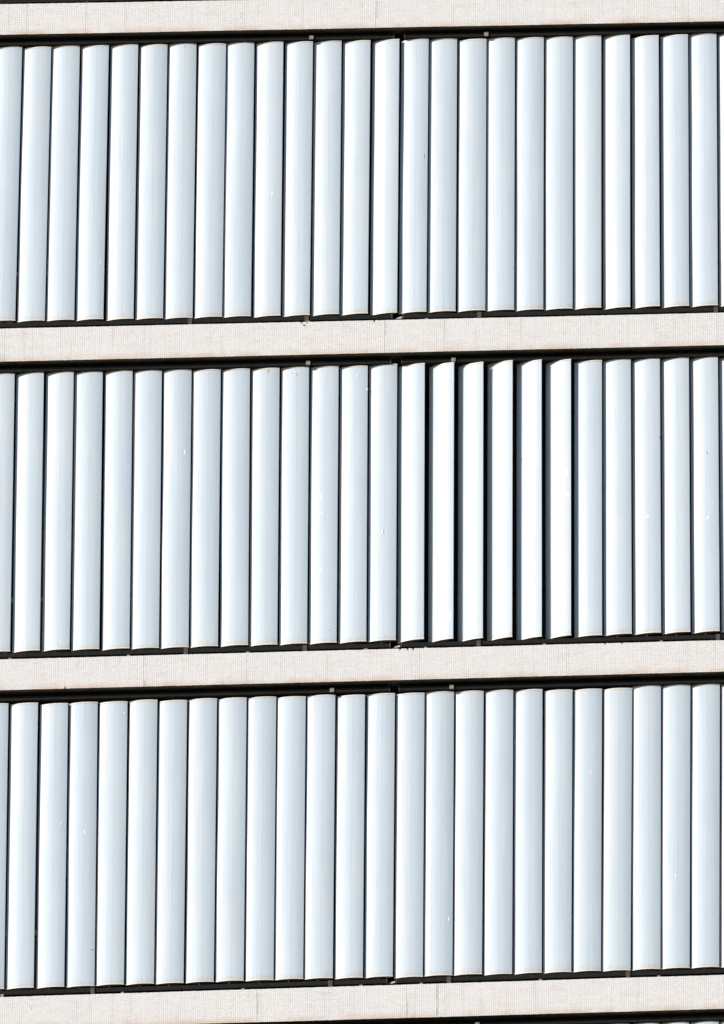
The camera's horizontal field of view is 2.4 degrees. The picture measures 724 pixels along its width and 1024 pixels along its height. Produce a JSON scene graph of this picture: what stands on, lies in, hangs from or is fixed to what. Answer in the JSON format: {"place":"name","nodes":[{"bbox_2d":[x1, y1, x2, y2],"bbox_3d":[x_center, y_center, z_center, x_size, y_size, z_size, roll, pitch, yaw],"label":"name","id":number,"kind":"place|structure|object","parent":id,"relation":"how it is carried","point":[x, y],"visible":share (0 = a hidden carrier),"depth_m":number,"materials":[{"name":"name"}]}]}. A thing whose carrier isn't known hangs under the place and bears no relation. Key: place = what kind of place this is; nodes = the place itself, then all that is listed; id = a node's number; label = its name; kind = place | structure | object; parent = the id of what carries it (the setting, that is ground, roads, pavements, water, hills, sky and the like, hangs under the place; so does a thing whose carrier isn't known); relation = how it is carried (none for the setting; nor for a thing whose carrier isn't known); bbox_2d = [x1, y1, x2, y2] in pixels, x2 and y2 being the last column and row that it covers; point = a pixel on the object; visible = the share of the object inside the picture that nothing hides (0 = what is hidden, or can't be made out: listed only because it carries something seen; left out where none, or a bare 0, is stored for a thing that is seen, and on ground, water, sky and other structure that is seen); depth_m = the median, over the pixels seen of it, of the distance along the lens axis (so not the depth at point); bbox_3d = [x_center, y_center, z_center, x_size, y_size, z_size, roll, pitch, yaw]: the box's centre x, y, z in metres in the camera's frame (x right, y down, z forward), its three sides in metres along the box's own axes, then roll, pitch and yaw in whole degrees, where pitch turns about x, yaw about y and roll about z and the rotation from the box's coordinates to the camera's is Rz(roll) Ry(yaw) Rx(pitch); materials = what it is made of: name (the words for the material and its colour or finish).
{"place":"outdoors","nodes":[
{"label":"outdoors","id":0,"kind":"place"},
{"bbox_3d":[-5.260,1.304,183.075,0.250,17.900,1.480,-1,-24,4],"label":"side wall","id":1,"kind":"structure","parent":0,"visible":0},
{"bbox_2d":[0,0,233,3],"bbox_3d":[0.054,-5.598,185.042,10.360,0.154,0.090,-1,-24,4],"label":"louvre support","id":2,"kind":"object","parent":1,"relation":"attached to","point":[46,1],"visible":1,"depth_m":185.24,"materials":[{"name":"paint"}]},
{"bbox_3d":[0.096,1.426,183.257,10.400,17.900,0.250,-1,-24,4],"label":"building wall","id":3,"kind":"structure","parent":0,"visible":0},
{"bbox_2d":[0,313,723,402],"bbox_3d":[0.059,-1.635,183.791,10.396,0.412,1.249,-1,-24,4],"label":"spandrel band","id":4,"kind":"object","parent":3,"relation":"attached to","point":[396,341],"visible":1,"depth_m":183.25,"materials":[{"name":"concrete"}]},
{"bbox_2d":[0,33,394,328],"bbox_3d":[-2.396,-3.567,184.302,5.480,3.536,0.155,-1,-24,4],"label":"louvre support","id":5,"kind":"object","parent":4,"relation":"on","point":[198,41],"visible":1,"depth_m":184.78,"materials":[{"name":"paint"}]},
{"bbox_2d":[0,47,21,322],"bbox_3d":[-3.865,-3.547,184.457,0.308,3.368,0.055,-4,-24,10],"label":"vertical louvre","id":6,"kind":"object","parent":5,"relation":"on","point":[10,80],"visible":1,"depth_m":184.49,"materials":[{"name":"paint"}]},
{"bbox_2d":[17,46,50,322],"bbox_3d":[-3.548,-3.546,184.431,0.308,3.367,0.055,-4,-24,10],"label":"vertical louvre","id":7,"kind":"object","parent":5,"relation":"on","point":[34,183],"visible":1,"depth_m":184.41,"materials":[{"name":"paint"}]},
{"bbox_2d":[46,45,79,321],"bbox_3d":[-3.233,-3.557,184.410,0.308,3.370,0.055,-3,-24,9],"label":"vertical louvre","id":8,"kind":"object","parent":5,"relation":"on","point":[63,187],"visible":1,"depth_m":184.39,"materials":[{"name":"paint"}]},
{"bbox_2d":[76,45,108,320],"bbox_3d":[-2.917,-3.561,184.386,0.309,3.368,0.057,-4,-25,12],"label":"vertical louvre","id":9,"kind":"object","parent":5,"relation":"on","point":[92,187],"visible":1,"depth_m":184.36,"materials":[{"name":"paint"}]},
{"bbox_2d":[106,44,137,320],"bbox_3d":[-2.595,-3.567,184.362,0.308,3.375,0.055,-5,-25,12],"label":"vertical louvre","id":10,"kind":"object","parent":5,"relation":"on","point":[122,183],"visible":1,"depth_m":184.34,"materials":[{"name":"paint"}]},
{"bbox_2d":[135,44,167,319],"bbox_3d":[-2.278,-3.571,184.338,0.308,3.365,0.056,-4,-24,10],"label":"vertical louvre","id":11,"kind":"object","parent":5,"relation":"on","point":[151,182],"visible":1,"depth_m":184.31,"materials":[{"name":"paint"}]},
{"bbox_2d":[164,43,196,319],"bbox_3d":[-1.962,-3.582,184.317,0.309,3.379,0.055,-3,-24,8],"label":"vertical louvre","id":12,"kind":"object","parent":5,"relation":"on","point":[180,184],"visible":1,"depth_m":184.30,"materials":[{"name":"paint"}]},
{"bbox_2d":[194,43,225,318],"bbox_3d":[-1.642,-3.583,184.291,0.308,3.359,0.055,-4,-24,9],"label":"vertical louvre","id":13,"kind":"object","parent":5,"relation":"on","point":[210,181],"visible":1,"depth_m":184.27,"materials":[{"name":"paint"}]},
{"bbox_2d":[223,42,254,317],"bbox_3d":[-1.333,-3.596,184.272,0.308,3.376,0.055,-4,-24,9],"label":"vertical louvre","id":14,"kind":"object","parent":5,"relation":"attached to","point":[238,181],"visible":1,"depth_m":184.25,"materials":[{"name":"paint"}]},
{"bbox_2d":[253,41,283,317],"bbox_3d":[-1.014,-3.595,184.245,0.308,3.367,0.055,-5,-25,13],"label":"vertical louvre","id":15,"kind":"object","parent":5,"relation":"on","point":[268,185],"visible":1,"depth_m":184.22,"materials":[{"name":"paint"}]},
{"bbox_2d":[282,41,312,316],"bbox_3d":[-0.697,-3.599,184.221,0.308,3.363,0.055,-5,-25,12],"label":"vertical louvre","id":16,"kind":"object","parent":5,"relation":"on","point":[297,177],"visible":1,"depth_m":184.20,"materials":[{"name":"paint"}]},
{"bbox_2d":[311,40,341,315],"bbox_3d":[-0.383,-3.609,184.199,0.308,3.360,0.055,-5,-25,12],"label":"vertical louvre","id":17,"kind":"object","parent":5,"relation":"on","point":[326,183],"visible":1,"depth_m":184.18,"materials":[{"name":"paint"}]},
{"bbox_2d":[340,40,370,315],"bbox_3d":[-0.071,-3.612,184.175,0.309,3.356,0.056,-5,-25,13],"label":"vertical louvre","id":18,"kind":"object","parent":5,"relation":"on","point":[355,181],"visible":1,"depth_m":184.15,"materials":[{"name":"paint"}]},
{"bbox_2d":[370,39,399,314],"bbox_3d":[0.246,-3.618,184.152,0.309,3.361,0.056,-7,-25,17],"label":"vertical louvre","id":19,"kind":"object","parent":5,"relation":"attached to","point":[384,175],"visible":1,"depth_m":184.13,"materials":[{"name":"paint"}]},
{"bbox_2d":[5,61,718,322],"bbox_3d":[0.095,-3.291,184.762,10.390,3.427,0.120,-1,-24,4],"label":"window wall","id":20,"kind":"structure","parent":4,"relation":"on","point":[396,315],"depth_m":184.84,"materials":[{"name":"black glass"}]},
{"bbox_2d":[395,28,723,319],"bbox_3d":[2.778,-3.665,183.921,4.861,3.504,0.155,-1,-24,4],"label":"louvre support","id":21,"kind":"object","parent":4,"relation":"on","point":[573,34],"visible":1,"depth_m":184.51,"materials":[{"name":"paint"}]},
{"bbox_2d":[399,38,428,314],"bbox_3d":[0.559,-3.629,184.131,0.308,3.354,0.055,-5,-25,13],"label":"vertical louvre","id":22,"kind":"object","parent":21,"relation":"attached to","point":[413,186],"visible":1,"depth_m":184.11,"materials":[{"name":"paint"}]},
{"bbox_2d":[427,38,456,313],"bbox_3d":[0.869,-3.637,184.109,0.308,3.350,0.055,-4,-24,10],"label":"vertical louvre","id":23,"kind":"object","parent":21,"relation":"on","point":[442,175],"visible":1,"depth_m":184.09,"materials":[{"name":"paint"}]},
{"bbox_2d":[457,39,486,312],"bbox_3d":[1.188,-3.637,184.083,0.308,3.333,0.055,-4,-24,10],"label":"vertical louvre","id":24,"kind":"object","parent":21,"relation":"on","point":[472,179],"visible":1,"depth_m":184.06,"materials":[{"name":"paint"}]},
{"bbox_2d":[486,37,514,311],"bbox_3d":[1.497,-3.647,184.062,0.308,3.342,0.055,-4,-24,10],"label":"vertical louvre","id":25,"kind":"object","parent":21,"relation":"on","point":[500,169],"visible":1,"depth_m":184.04,"materials":[{"name":"paint"}]},
{"bbox_2d":[515,37,543,311],"bbox_3d":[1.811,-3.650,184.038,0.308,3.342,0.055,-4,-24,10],"label":"vertical louvre","id":26,"kind":"object","parent":21,"relation":"on","point":[529,160],"visible":1,"depth_m":184.02,"materials":[{"name":"paint"}]},
{"bbox_2d":[544,36,572,310],"bbox_3d":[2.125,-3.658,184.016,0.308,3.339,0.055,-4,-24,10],"label":"vertical louvre","id":27,"kind":"object","parent":21,"relation":"on","point":[558,173],"visible":1,"depth_m":183.99,"materials":[{"name":"paint"}]},
{"bbox_2d":[573,35,601,309],"bbox_3d":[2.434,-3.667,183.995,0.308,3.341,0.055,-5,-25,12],"label":"vertical louvre","id":28,"kind":"object","parent":21,"relation":"on","point":[587,172],"visible":1,"depth_m":183.97,"materials":[{"name":"paint"}]},
{"bbox_2d":[603,34,630,309],"bbox_3d":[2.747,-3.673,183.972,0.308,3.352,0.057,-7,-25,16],"label":"vertical louvre","id":29,"kind":"object","parent":21,"relation":"on","point":[616,172],"visible":1,"depth_m":183.95,"materials":[{"name":"paint"}]},
{"bbox_2d":[631,35,659,308],"bbox_3d":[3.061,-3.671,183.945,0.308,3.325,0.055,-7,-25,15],"label":"vertical louvre","id":30,"kind":"object","parent":21,"relation":"on","point":[645,192],"visible":1,"depth_m":183.91,"materials":[{"name":"paint"}]},
{"bbox_2d":[660,34,688,308],"bbox_3d":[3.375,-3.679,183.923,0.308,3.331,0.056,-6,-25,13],"label":"vertical louvre","id":31,"kind":"object","parent":21,"relation":"on","point":[674,190],"visible":1,"depth_m":183.89,"materials":[{"name":"paint"}]},
{"bbox_2d":[689,33,717,307],"bbox_3d":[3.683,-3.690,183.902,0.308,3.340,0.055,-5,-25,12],"label":"vertical louvre","id":32,"kind":"object","parent":21,"relation":"on","point":[703,166],"visible":1,"depth_m":183.89,"materials":[{"name":"paint"}]},
{"bbox_2d":[717,34,723,306],"bbox_3d":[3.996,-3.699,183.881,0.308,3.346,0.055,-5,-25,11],"label":"vertical louvre","id":33,"kind":"object","parent":21,"relation":"attached to","point":[721,148],"visible":1,"depth_m":183.95,"materials":[{"name":"paint"}]},
{"bbox_2d":[0,640,723,728],"bbox_3d":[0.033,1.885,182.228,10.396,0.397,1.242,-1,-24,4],"label":"spandrel band","id":34,"kind":"object","parent":3,"relation":"attached to","point":[394,670],"visible":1,"depth_m":181.67,"materials":[{"name":"concrete"}]},
{"bbox_2d":[0,358,390,659],"bbox_3d":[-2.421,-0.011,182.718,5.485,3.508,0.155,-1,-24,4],"label":"louvre support","id":35,"kind":"object","parent":34,"relation":"on","point":[224,366],"visible":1,"depth_m":182.13,"materials":[{"name":"paint"}]},
{"bbox_2d":[0,373,14,652],"bbox_3d":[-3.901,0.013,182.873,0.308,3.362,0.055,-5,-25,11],"label":"vertical louvre","id":36,"kind":"object","parent":35,"relation":"on","point":[7,382],"visible":1,"depth_m":182.90,"materials":[{"name":"paint"}]},
{"bbox_2d":[12,372,43,652],"bbox_3d":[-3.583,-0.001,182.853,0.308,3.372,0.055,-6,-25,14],"label":"vertical louvre","id":37,"kind":"object","parent":35,"relation":"attached to","point":[28,511],"visible":1,"depth_m":182.83,"materials":[{"name":"paint"}]},
{"bbox_2d":[42,371,73,651],"bbox_3d":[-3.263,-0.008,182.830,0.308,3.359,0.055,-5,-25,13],"label":"vertical louvre","id":38,"kind":"object","parent":35,"relation":"on","point":[57,517],"visible":1,"depth_m":182.81,"materials":[{"name":"paint"}]},
{"bbox_2d":[71,371,102,651],"bbox_3d":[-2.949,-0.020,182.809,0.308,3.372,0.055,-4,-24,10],"label":"vertical louvre","id":39,"kind":"object","parent":35,"relation":"attached to","point":[87,514],"visible":1,"depth_m":182.78,"materials":[{"name":"paint"}]},
{"bbox_2d":[101,370,132,650],"bbox_3d":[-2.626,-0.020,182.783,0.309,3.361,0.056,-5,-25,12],"label":"vertical louvre","id":40,"kind":"object","parent":35,"relation":"on","point":[117,516],"visible":1,"depth_m":182.76,"materials":[{"name":"paint"}]},
{"bbox_2d":[131,370,161,649],"bbox_3d":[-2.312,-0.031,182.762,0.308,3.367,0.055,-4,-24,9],"label":"vertical louvre","id":41,"kind":"object","parent":35,"relation":"attached to","point":[145,590],"visible":1,"depth_m":182.74,"materials":[{"name":"paint"}]},
{"bbox_2d":[160,369,191,648],"bbox_3d":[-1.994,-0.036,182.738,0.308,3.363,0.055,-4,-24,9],"label":"vertical louvre","id":42,"kind":"object","parent":35,"relation":"on","point":[175,557],"visible":1,"depth_m":182.71,"materials":[{"name":"paint"}]},
{"bbox_2d":[190,369,220,647],"bbox_3d":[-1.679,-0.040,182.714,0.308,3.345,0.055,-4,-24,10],"label":"vertical louvre","id":43,"kind":"object","parent":35,"relation":"on","point":[205,510],"visible":1,"depth_m":182.69,"materials":[{"name":"paint"}]},
{"bbox_2d":[220,368,249,647],"bbox_3d":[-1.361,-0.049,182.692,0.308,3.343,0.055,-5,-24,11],"label":"vertical louvre","id":44,"kind":"object","parent":35,"relation":"on","point":[235,506],"visible":1,"depth_m":182.67,"materials":[{"name":"paint"}]},
{"bbox_2d":[249,368,279,646],"bbox_3d":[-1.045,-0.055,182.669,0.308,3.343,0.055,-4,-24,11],"label":"vertical louvre","id":45,"kind":"object","parent":35,"relation":"on","point":[264,510],"visible":1,"depth_m":182.65,"materials":[{"name":"paint"}]},
{"bbox_2d":[279,366,308,645],"bbox_3d":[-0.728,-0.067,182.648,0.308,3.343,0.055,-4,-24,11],"label":"vertical louvre","id":46,"kind":"object","parent":35,"relation":"on","point":[294,505],"visible":1,"depth_m":182.63,"materials":[{"name":"paint"}]},
{"bbox_2d":[308,366,338,644],"bbox_3d":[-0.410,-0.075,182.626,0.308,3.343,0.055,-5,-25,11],"label":"vertical louvre","id":47,"kind":"object","parent":35,"relation":"on","point":[323,510],"visible":1,"depth_m":182.60,"materials":[{"name":"paint"}]},
{"bbox_2d":[338,365,367,643],"bbox_3d":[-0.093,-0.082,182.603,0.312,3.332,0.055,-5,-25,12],"label":"vertical louvre","id":48,"kind":"object","parent":35,"relation":"on","point":[353,505],"visible":1,"depth_m":182.58,"materials":[{"name":"paint"}]},
{"bbox_2d":[368,364,396,642],"bbox_3d":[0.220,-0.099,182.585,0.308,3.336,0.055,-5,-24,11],"label":"vertical louvre","id":49,"kind":"object","parent":35,"relation":"attached to","point":[382,502],"visible":1,"depth_m":182.56,"materials":[{"name":"paint"}]},
{"bbox_2d":[0,385,723,653],"bbox_3d":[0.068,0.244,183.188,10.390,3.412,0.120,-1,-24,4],"label":"window wall","id":50,"kind":"structure","parent":34,"relation":"on","point":[514,530],"depth_m":183.24,"materials":[{"name":"black glass"}]},
{"bbox_2d":[392,352,723,648],"bbox_3d":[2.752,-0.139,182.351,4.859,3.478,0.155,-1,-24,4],"label":"louvre support","id":51,"kind":"object","parent":34,"relation":"on","point":[516,360],"visible":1,"depth_m":181.83,"materials":[{"name":"paint"}]},
{"bbox_2d":[397,363,424,643],"bbox_3d":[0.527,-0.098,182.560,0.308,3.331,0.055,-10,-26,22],"label":"vertical louvre","id":52,"kind":"object","parent":51,"relation":"attached to","point":[411,432],"visible":1,"depth_m":182.54,"materials":[{"name":"paint"}]},
{"bbox_2d":[428,362,453,641],"bbox_3d":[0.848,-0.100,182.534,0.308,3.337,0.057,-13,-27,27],"label":"vertical louvre","id":53,"kind":"object","parent":51,"relation":"attached to","point":[441,508],"visible":1,"depth_m":182.51,"materials":[{"name":"paint"}]},
{"bbox_2d":[458,362,483,640],"bbox_3d":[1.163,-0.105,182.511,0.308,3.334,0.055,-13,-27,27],"label":"vertical louvre","id":54,"kind":"object","parent":51,"relation":"attached to","point":[470,501],"visible":1,"depth_m":182.49,"materials":[{"name":"paint"}]},
{"bbox_2d":[487,360,512,640],"bbox_3d":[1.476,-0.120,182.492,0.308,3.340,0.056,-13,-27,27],"label":"vertical louvre","id":55,"kind":"object","parent":51,"relation":"attached to","point":[499,500],"visible":1,"depth_m":182.47,"materials":[{"name":"paint"}]},
{"bbox_2d":[516,359,541,639],"bbox_3d":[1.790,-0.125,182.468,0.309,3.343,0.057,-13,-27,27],"label":"vertical louvre","id":56,"kind":"object","parent":51,"relation":"attached to","point":[529,499],"visible":1,"depth_m":182.44,"materials":[{"name":"paint"}]},
{"bbox_2d":[546,359,570,638],"bbox_3d":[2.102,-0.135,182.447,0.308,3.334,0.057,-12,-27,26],"label":"vertical louvre","id":57,"kind":"object","parent":51,"relation":"attached to","point":[558,499],"visible":1,"depth_m":182.42,"materials":[{"name":"paint"}]},
{"bbox_2d":[574,360,601,637],"bbox_3d":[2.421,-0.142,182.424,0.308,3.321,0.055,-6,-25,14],"label":"vertical louvre","id":58,"kind":"object","parent":51,"relation":"on","point":[588,499],"visible":1,"depth_m":182.40,"materials":[{"name":"paint"}]},
{"bbox_2d":[603,359,631,636],"bbox_3d":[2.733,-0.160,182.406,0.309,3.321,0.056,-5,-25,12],"label":"vertical louvre","id":59,"kind":"object","parent":51,"relation":"on","point":[617,495],"visible":1,"depth_m":182.39,"materials":[{"name":"paint"}]},
{"bbox_2d":[632,358,660,635],"bbox_3d":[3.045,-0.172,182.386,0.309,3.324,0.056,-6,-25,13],"label":"vertical louvre","id":60,"kind":"object","parent":51,"relation":"attached to","point":[646,503],"visible":1,"depth_m":182.35,"materials":[{"name":"paint"}]},
{"bbox_2d":[661,357,690,635],"bbox_3d":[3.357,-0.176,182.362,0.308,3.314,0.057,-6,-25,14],"label":"vertical louvre","id":61,"kind":"object","parent":51,"relation":"on","point":[675,504],"visible":1,"depth_m":182.34,"materials":[{"name":"paint"}]},
{"bbox_2d":[690,357,719,634],"bbox_3d":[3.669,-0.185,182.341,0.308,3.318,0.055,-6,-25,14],"label":"vertical louvre","id":62,"kind":"object","parent":51,"relation":"on","point":[705,501],"visible":1,"depth_m":182.31,"materials":[{"name":"paint"}]},
{"bbox_2d":[719,358,723,632],"bbox_3d":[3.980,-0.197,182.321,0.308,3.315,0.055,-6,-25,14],"label":"vertical louvre","id":63,"kind":"object","parent":51,"relation":"attached to","point":[721,379],"visible":1,"depth_m":182.42,"materials":[{"name":"paint"}]},
{"bbox_2d":[0,975,723,1023],"bbox_3d":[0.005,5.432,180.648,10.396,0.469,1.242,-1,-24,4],"label":"spandrel band","id":64,"kind":"object","parent":3,"relation":"attached to","point":[636,997],"visible":1,"depth_m":180.06,"materials":[{"name":"concrete"}]},
{"bbox_2d":[0,686,389,996],"bbox_3d":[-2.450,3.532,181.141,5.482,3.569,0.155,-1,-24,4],"label":"louvre support","id":65,"kind":"object","parent":64,"relation":"on","point":[363,690],"visible":1,"depth_m":181.66,"materials":[{"name":"paint"}]},
{"bbox_2d":[0,703,8,989],"bbox_3d":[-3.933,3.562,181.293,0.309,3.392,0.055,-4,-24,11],"label":"vertical louvre","id":66,"kind":"object","parent":65,"relation":"on","point":[3,758],"visible":1,"depth_m":181.37,"materials":[{"name":"paint"}]},
{"bbox_2d":[5,702,37,989],"bbox_3d":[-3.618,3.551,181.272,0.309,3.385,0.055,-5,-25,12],"label":"vertical louvre","id":67,"kind":"object","parent":65,"relation":"on","point":[21,848],"visible":1,"depth_m":181.25,"materials":[{"name":"paint"}]},
{"bbox_2d":[36,701,67,988],"bbox_3d":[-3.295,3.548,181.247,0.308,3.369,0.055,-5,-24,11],"label":"vertical louvre","id":68,"kind":"object","parent":65,"relation":"on","point":[50,965],"visible":1,"depth_m":181.23,"materials":[{"name":"paint"}]},
{"bbox_2d":[66,701,97,988],"bbox_3d":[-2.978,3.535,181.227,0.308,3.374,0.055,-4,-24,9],"label":"vertical louvre","id":69,"kind":"object","parent":65,"relation":"on","point":[81,875],"visible":1,"depth_m":181.20,"materials":[{"name":"paint"}]},
{"bbox_2d":[95,700,127,987],"bbox_3d":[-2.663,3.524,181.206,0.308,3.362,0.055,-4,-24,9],"label":"vertical louvre","id":70,"kind":"object","parent":65,"relation":"on","point":[111,859],"visible":1,"depth_m":181.18,"materials":[{"name":"paint"}]},
{"bbox_2d":[125,699,157,986],"bbox_3d":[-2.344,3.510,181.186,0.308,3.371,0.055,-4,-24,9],"label":"vertical louvre","id":71,"kind":"object","parent":65,"relation":"on","point":[141,857],"visible":1,"depth_m":181.16,"materials":[{"name":"paint"}]},
{"bbox_2d":[155,698,186,985],"bbox_3d":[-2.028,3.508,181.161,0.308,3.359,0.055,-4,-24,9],"label":"vertical louvre","id":72,"kind":"object","parent":65,"relation":"on","point":[170,889],"visible":1,"depth_m":181.14,"materials":[{"name":"paint"}]},
{"bbox_2d":[185,698,216,984],"bbox_3d":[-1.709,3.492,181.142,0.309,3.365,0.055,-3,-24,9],"label":"vertical louvre","id":73,"kind":"object","parent":65,"relation":"on","point":[201,831],"visible":1,"depth_m":181.12,"materials":[{"name":"paint"}]},
{"bbox_2d":[215,697,246,983],"bbox_3d":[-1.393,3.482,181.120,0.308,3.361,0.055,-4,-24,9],"label":"vertical louvre","id":74,"kind":"object","parent":65,"relation":"on","point":[230,869],"visible":1,"depth_m":181.10,"materials":[{"name":"paint"}]},
{"bbox_2d":[245,696,275,982],"bbox_3d":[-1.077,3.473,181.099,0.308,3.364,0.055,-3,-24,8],"label":"vertical louvre","id":75,"kind":"object","parent":65,"relation":"on","point":[260,854],"visible":1,"depth_m":181.07,"materials":[{"name":"paint"}]},
{"bbox_2d":[274,695,305,981],"bbox_3d":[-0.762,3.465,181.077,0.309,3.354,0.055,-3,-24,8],"label":"vertical louvre","id":76,"kind":"object","parent":65,"relation":"on","point":[290,832],"visible":1,"depth_m":181.06,"materials":[{"name":"paint"}]},
{"bbox_2d":[304,694,335,980],"bbox_3d":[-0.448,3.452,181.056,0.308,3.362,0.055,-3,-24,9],"label":"vertical louvre","id":77,"kind":"object","parent":65,"relation":"on","point":[319,859],"visible":1,"depth_m":181.03,"materials":[{"name":"paint"}]},
{"bbox_2d":[334,694,364,979],"bbox_3d":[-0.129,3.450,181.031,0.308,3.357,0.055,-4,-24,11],"label":"vertical louvre","id":78,"kind":"object","parent":65,"relation":"on","point":[349,872],"visible":1,"depth_m":181.01,"materials":[{"name":"paint"}]},
{"bbox_2d":[364,693,394,978],"bbox_3d":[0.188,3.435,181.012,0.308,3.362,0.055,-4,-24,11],"label":"vertical louvre","id":79,"kind":"object","parent":65,"relation":"attached to","point":[379,858],"visible":1,"depth_m":180.99,"materials":[{"name":"paint"}]},
{"bbox_2d":[0,713,723,990],"bbox_3d":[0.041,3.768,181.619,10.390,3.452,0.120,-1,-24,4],"label":"window wall","id":80,"kind":"structure","parent":64,"relation":"on","point":[390,979],"depth_m":181.71,"materials":[{"name":"black glass"}]},
{"bbox_2d":[388,678,723,984],"bbox_3d":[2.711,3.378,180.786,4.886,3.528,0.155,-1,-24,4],"label":"louvre support","id":81,"kind":"object","parent":64,"relation":"on","point":[551,686],"visible":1,"depth_m":181.38,"materials":[{"name":"paint"}]},
{"bbox_2d":[394,692,424,978],"bbox_3d":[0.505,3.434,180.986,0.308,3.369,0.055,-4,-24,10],"label":"vertical louvre","id":82,"kind":"object","parent":81,"relation":"on","point":[409,843],"visible":1,"depth_m":180.96,"materials":[{"name":"paint"}]},
{"bbox_2d":[424,691,453,977],"bbox_3d":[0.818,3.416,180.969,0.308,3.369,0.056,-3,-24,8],"label":"vertical louvre","id":83,"kind":"object","parent":81,"relation":"on","point":[438,879],"visible":1,"depth_m":180.94,"materials":[{"name":"paint"}]},
{"bbox_2d":[453,690,483,976],"bbox_3d":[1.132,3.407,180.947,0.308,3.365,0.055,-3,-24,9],"label":"vertical louvre","id":84,"kind":"object","parent":81,"relation":"on","point":[468,830],"visible":1,"depth_m":180.93,"materials":[{"name":"paint"}]},
{"bbox_2d":[483,689,513,975],"bbox_3d":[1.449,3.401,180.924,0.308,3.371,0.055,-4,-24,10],"label":"vertical louvre","id":85,"kind":"object","parent":81,"relation":"on","point":[498,842],"visible":1,"depth_m":180.90,"materials":[{"name":"paint"}]},
{"bbox_2d":[513,689,542,974],"bbox_3d":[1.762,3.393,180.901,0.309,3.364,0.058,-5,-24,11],"label":"vertical louvre","id":86,"kind":"object","parent":81,"relation":"on","point":[527,831],"visible":1,"depth_m":180.88,"materials":[{"name":"paint"}]},
{"bbox_2d":[543,688,572,973],"bbox_3d":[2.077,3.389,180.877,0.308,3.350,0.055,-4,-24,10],"label":"vertical louvre","id":87,"kind":"object","parent":81,"relation":"on","point":[557,886],"visible":1,"depth_m":180.85,"materials":[{"name":"paint"}]},
{"bbox_2d":[572,688,601,972],"bbox_3d":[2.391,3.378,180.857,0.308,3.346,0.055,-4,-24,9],"label":"vertical louvre","id":88,"kind":"object","parent":81,"relation":"on","point":[587,800],"visible":1,"depth_m":180.84,"materials":[{"name":"paint"}]},
{"bbox_2d":[602,687,631,971],"bbox_3d":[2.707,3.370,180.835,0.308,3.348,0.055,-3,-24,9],"label":"vertical louvre","id":89,"kind":"object","parent":81,"relation":"on","point":[617,810],"visible":1,"depth_m":180.81,"materials":[{"name":"paint"}]},
{"bbox_2d":[632,685,660,970],"bbox_3d":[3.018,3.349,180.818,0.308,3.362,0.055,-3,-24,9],"label":"vertical louvre","id":90,"kind":"object","parent":81,"relation":"on","point":[646,854],"visible":1,"depth_m":180.79,"materials":[{"name":"paint"}]},
{"bbox_2d":[661,684,690,969],"bbox_3d":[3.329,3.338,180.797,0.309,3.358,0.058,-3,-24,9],"label":"vertical louvre","id":91,"kind":"object","parent":81,"relation":"on","point":[675,903],"visible":1,"depth_m":180.76,"materials":[{"name":"paint"}]},
{"bbox_2d":[691,684,719,968],"bbox_3d":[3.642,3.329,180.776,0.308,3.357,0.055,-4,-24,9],"label":"vertical louvre","id":92,"kind":"object","parent":81,"relation":"on","point":[705,798],"visible":1,"depth_m":180.76,"materials":[{"name":"paint"}]},
{"bbox_2d":[720,684,723,967],"bbox_3d":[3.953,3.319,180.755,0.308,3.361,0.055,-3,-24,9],"label":"vertical louvre","id":93,"kind":"object","parent":81,"relation":"on","point":[722,850],"visible":1,"depth_m":180.67,"materials":[{"name":"paint"}]},
{"bbox_2d":[407,1015,723,1023],"bbox_3d":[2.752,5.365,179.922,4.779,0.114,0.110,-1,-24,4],"label":"louvre support","id":94,"kind":"object","parent":64,"relation":"attached to","point":[689,1019],"visible":1,"depth_m":179.89,"materials":[{"name":"paint"}]},
{"bbox_2d":[661,1021,688,1023],"bbox_3d":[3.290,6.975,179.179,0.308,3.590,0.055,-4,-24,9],"label":"vertical louvre","id":95,"kind":"object","parent":94,"relation":"attached to","point":[682,1022],"visible":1,"depth_m":179.85,"materials":[{"name":"paint"}]},
{"bbox_2d":[690,1021,718,1023],"bbox_3d":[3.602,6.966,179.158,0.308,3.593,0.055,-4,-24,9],"label":"vertical louvre","id":96,"kind":"object","parent":94,"relation":"attached to","point":[708,1022],"visible":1,"depth_m":179.83,"materials":[{"name":"paint"}]},
{"bbox_2d":[0,0,723,78],"bbox_3d":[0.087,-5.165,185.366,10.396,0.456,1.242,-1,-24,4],"label":"spandrel band","id":97,"kind":"object","parent":3,"relation":"attached to","point":[398,19],"visible":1,"depth_m":184.84,"materials":[{"name":"concrete"}]}
]}

